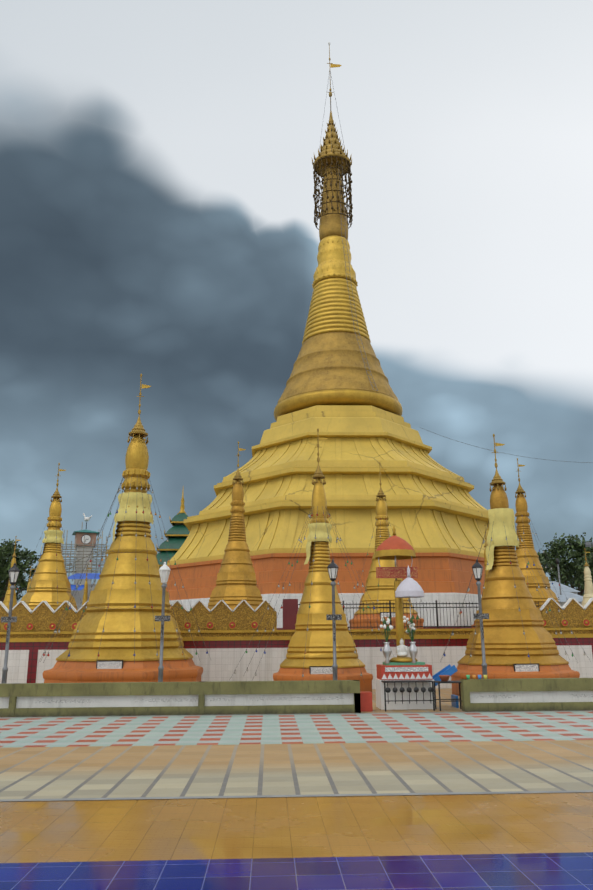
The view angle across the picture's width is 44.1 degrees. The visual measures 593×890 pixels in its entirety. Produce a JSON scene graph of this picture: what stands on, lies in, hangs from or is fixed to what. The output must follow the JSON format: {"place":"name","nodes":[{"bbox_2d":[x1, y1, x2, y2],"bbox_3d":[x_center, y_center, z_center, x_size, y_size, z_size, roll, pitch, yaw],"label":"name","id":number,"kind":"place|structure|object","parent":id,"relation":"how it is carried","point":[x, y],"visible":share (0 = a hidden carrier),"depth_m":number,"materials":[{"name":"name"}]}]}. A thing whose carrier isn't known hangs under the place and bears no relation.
{"place":"outdoors","nodes":[
{"label":"outdoors","id":0,"kind":"place"},
{"bbox_2d":[0,579,22,600],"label":"tree","id":1,"kind":"object","parent":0,"point":[15,590],"visible":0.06,"depth_m":76.84,"materials":[{"name":"green plant"}]},
{"bbox_2d":[156,492,189,567],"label":"pagoda roof","id":2,"kind":"structure","parent":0,"point":[178,532],"depth_m":60.63,"materials":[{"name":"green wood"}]},
{"bbox_2d":[0,793,592,862],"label":"orange floor tiles","id":3,"kind":"object","parent":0,"point":[172,829],"visible":1,"depth_m":6.27,"materials":[{"name":"orange tile"}]},
{"bbox_2d":[0,598,592,688],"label":"terrace retaining wall","id":4,"kind":"structure","parent":0,"point":[226,631],"depth_m":23.68,"materials":[{"name":"white paint"}]},
{"bbox_2d":[3,536,20,608],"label":"stupa","id":5,"kind":"object","parent":4,"relation":"on","point":[6,601],"visible":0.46,"depth_m":42.47,"materials":[{"name":"gold paint"}]},
{"bbox_2d":[21,463,77,610],"bbox_3d":[-10.027,4.202,30.091,2.969,7.151,2.969,0,-15,-2],"label":"stupa","id":6,"kind":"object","parent":4,"relation":"on","point":[47,579],"depth_m":29.42,"materials":[{"name":"gold paint"}]},
{"bbox_2d":[81,565,91,605],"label":"stupa","id":7,"kind":"object","parent":4,"relation":"on","point":[85,596],"visible":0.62,"depth_m":45.67,"materials":[{"name":"gold paint"}]},
{"bbox_2d":[208,441,262,609],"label":"stupa","id":8,"kind":"structure","parent":4,"relation":"on","point":[236,582],"depth_m":29.60,"materials":[{"name":"gold paint"}]},
{"bbox_2d":[166,405,488,629],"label":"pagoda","id":9,"kind":"object","parent":4,"relation":"on","point":[437,515],"visible":0.73,"depth_m":40.55,"materials":[{"name":"gold paint"}]},
{"bbox_2d":[274,42,402,421],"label":"stupa spire","id":10,"kind":"structure","parent":9,"relation":"attached to","point":[337,361],"depth_m":50.04,"materials":[{"name":"gold metal"}]},
{"bbox_2d":[349,462,423,628],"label":"stupa","id":11,"kind":"structure","parent":4,"relation":"on","point":[383,591],"depth_m":29.45,"materials":[{"name":"gold paint"}]},
{"bbox_2d":[471,525,488,627],"bbox_3d":[9.435,6.532,35.885,1.856,5.327,1.856,0,-15,-2],"label":"stupa","id":12,"kind":"object","parent":4,"relation":"on","point":[485,561],"visible":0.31,"depth_m":35.99,"materials":[{"name":"gold paint"}]},
{"bbox_2d":[515,458,559,608],"bbox_3d":[9.614,4.128,30.835,2.969,7.378,2.969,0,-15,-2],"label":"stupa","id":13,"kind":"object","parent":4,"relation":"on","point":[537,572],"depth_m":30.24,"materials":[{"name":"gold paint"}]},
{"bbox_2d":[582,548,592,606],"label":"stupa","id":14,"kind":"object","parent":4,"relation":"on","point":[588,590],"visible":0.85,"depth_m":41.83,"materials":[{"name":"beige stone"}]},
{"bbox_2d":[0,852,592,889],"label":"blue floor tiles","id":15,"kind":"object","parent":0,"point":[549,871],"depth_m":5.03,"materials":[{"name":"blue tile"}]},
{"bbox_2d":[0,688,592,801],"bbox_3d":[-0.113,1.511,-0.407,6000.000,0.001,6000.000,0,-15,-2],"label":"ground","id":16,"kind":"structure","parent":0,"point":[281,797],"depth_m":7.50,"materials":[{"name":"grey"}]},
{"bbox_2d":[0,539,39,601],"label":"tree","id":17,"kind":"object","parent":16,"relation":"on","point":[6,553],"visible":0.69,"depth_m":67.85,"materials":[{"name":"green plant"}]},
{"bbox_2d":[61,513,108,608],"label":"clock tower","id":18,"kind":"structure","parent":16,"relation":"on","point":[84,545],"depth_m":72.37,"materials":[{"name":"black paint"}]},
{"bbox_2d":[0,740,592,798],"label":"cream floor tiles","id":19,"kind":"object","parent":16,"relation":"attached to","point":[239,770],"visible":1,"depth_m":9.08,"materials":[{"name":"beige tile"}]},
{"bbox_2d":[0,710,592,747],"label":"checkered floor tiles","id":20,"kind":"object","parent":16,"relation":"attached to","point":[145,730],"visible":1,"depth_m":13.21,"materials":[{"name":"white tile"}]},
{"bbox_2d":[0,790,592,800],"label":"floor border strip","id":21,"kind":"object","parent":16,"relation":"attached to","point":[126,798],"visible":1,"depth_m":7.52,"materials":[{"name":"tile"}]},
{"bbox_2d":[537,532,592,595],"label":"tree","id":22,"kind":"object","parent":16,"relation":"on","point":[567,568],"visible":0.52,"depth_m":71.48,"materials":[{"name":"green plant"}]},
{"bbox_2d":[572,550,592,595],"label":"tree","id":23,"kind":"object","parent":16,"relation":"on","point":[581,567],"visible":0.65,"depth_m":67.02,"materials":[{"name":"green plant"}]},
{"bbox_2d":[0,0,592,602],"label":"sky","id":24,"kind":"structure","parent":0,"point":[157,206],"materials":[{"name":"grey"}]},
{"bbox_2d":[361,688,464,712],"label":"platform","id":25,"kind":"structure","parent":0,"point":[446,706],"depth_m":17.18,"materials":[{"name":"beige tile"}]},
{"bbox_2d":[1,563,19,682],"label":"lamp post","id":26,"kind":"object","parent":25,"relation":"on","point":[14,571],"visible":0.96,"depth_m":16.86,"materials":[{"name":"grey metal"}]},
{"bbox_2d":[43,374,202,682],"bbox_3d":[-4.771,2.403,21.445,4.124,9.551,4.124,0,-15,-2],"label":"stupa","id":27,"kind":"object","parent":25,"relation":"on","point":[120,637],"visible":0.94,"depth_m":19.89,"materials":[{"name":"gold paint"}]},
{"bbox_2d":[9,427,590,679],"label":"string lights","id":28,"kind":"object","parent":27,"relation":"attached to","point":[196,653],"visible":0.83,"depth_m":20.93,"materials":[{"name":"grey metal"}]},
{"bbox_2d":[155,562,169,681],"bbox_3d":[-3.126,4.388,16.928,0.323,3.371,0.280,9,-18,-32],"label":"lamp post","id":29,"kind":"object","parent":25,"relation":"on","point":[164,570],"visible":0.9,"depth_m":16.99,"materials":[{"name":"grey metal"}]},
{"bbox_2d":[0,678,592,716],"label":"wall","id":30,"kind":"structure","parent":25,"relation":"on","point":[215,697],"depth_m":15.95,"materials":[{"name":"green concrete"}]},
{"bbox_2d":[273,429,372,691],"bbox_3d":[0.684,3.257,21.419,2.742,7.803,2.743,0,-15,-2],"label":"stupa","id":31,"kind":"object","parent":25,"relation":"on","point":[317,662],"visible":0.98,"depth_m":20.32,"materials":[{"name":"gold paint"}]},
{"bbox_2d":[326,559,341,679],"bbox_3d":[0.880,4.379,17.090,0.360,3.410,0.242,0,-15,-2],"label":"lamp post","id":32,"kind":"object","parent":25,"relation":"on","point":[332,567],"visible":0.77,"depth_m":17.14,"materials":[{"name":"grey metal"}]},
{"bbox_2d":[360,526,486,711],"bbox_3d":[2.784,3.988,17.484,2.877,4.340,1.795,0,-15,-2],"label":"shrine","id":33,"kind":"object","parent":25,"relation":"on","point":[403,681],"visible":0.96,"depth_m":17.00,"materials":[{"name":"white paint"}]},
{"bbox_2d":[472,560,488,678],"bbox_3d":[4.362,4.392,17.215,0.360,3.396,0.242,0,-15,-2],"label":"lamp post","id":34,"kind":"object","parent":25,"relation":"on","point":[477,567],"visible":0.83,"depth_m":17.26,"materials":[{"name":"grey metal"}]},
{"bbox_2d":[451,434,579,695],"bbox_3d":[6.109,3.343,21.596,3.299,7.646,3.299,0,-15,-2],"label":"stupa","id":35,"kind":"object","parent":25,"relation":"on","point":[506,649],"visible":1,"depth_m":20.49,"materials":[{"name":"gold paint"}]},
{"bbox_2d":[549,542,592,606],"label":"buildings","id":36,"kind":"structure","parent":0,"point":[562,591],"depth_m":48.24,"materials":[{"name":"grey"}]}
]}

